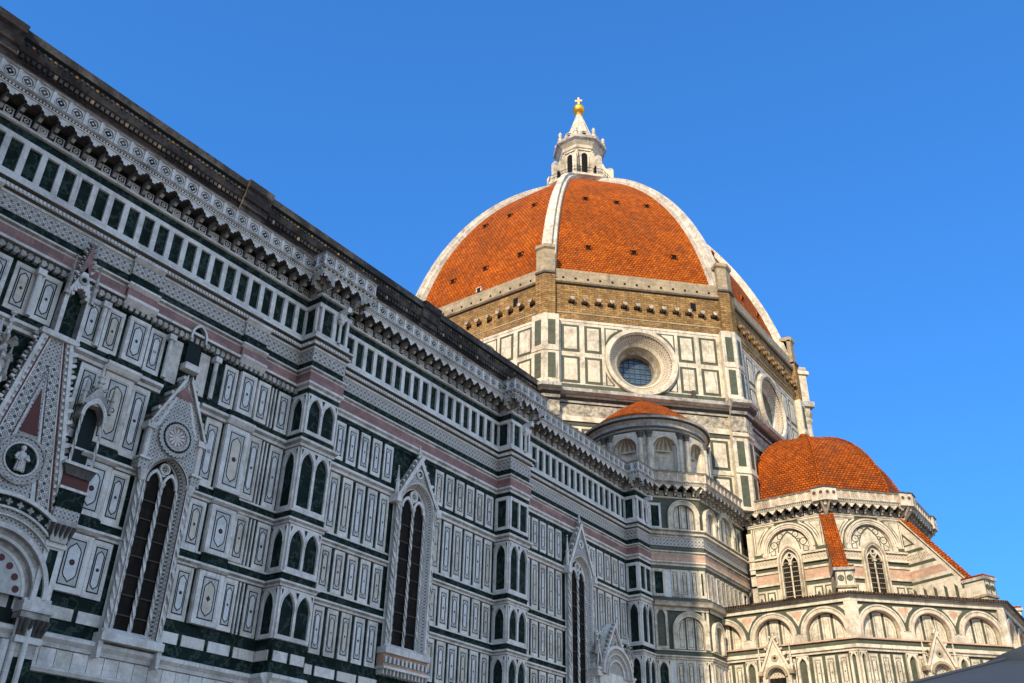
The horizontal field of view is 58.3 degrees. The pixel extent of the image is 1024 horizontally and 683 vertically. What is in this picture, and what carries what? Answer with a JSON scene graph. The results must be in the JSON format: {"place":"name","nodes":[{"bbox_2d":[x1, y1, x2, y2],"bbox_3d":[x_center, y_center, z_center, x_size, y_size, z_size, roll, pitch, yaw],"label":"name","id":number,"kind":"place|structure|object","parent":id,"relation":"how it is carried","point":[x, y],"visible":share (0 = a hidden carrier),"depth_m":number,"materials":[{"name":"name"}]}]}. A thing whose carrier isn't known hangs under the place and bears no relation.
{"place":"outdoors","nodes":[
{"label":"outdoors","id":0,"kind":"place"},
{"bbox_2d":[0,6,1023,682],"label":"cathedral","id":1,"kind":"structure","parent":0,"point":[558,428],"depth_m":60.98,"materials":[{"name":"stone"}]},
{"bbox_2d":[89,375,206,669],"bbox_3d":[-16.850,7.988,43.789,0.780,14.200,3.550,-19,-36,31],"label":"lancet window","id":2,"kind":"structure","parent":1,"relation":"in","point":[173,434],"depth_m":43.47,"materials":[{"name":"white stone"}]},
{"bbox_2d":[374,446,441,682],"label":"lancet window","id":3,"kind":"structure","parent":1,"relation":"in","point":[396,658],"depth_m":57.03,"materials":[{"name":"white stone"}]},
{"bbox_2d":[561,513,597,682],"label":"lancet window","id":4,"kind":"structure","parent":1,"relation":"in","point":[579,567],"depth_m":72.12,"materials":[{"name":"white stone"}]},
{"bbox_2d":[0,0,1023,616],"label":"sky","id":5,"kind":"structure","parent":0,"point":[858,164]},
{"bbox_2d":[906,645,1023,682],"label":"market parasol","id":6,"kind":"object","parent":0,"point":[1007,667],"visible":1,"depth_m":5.08,"materials":[{"name":"grey fabric"}]}
]}

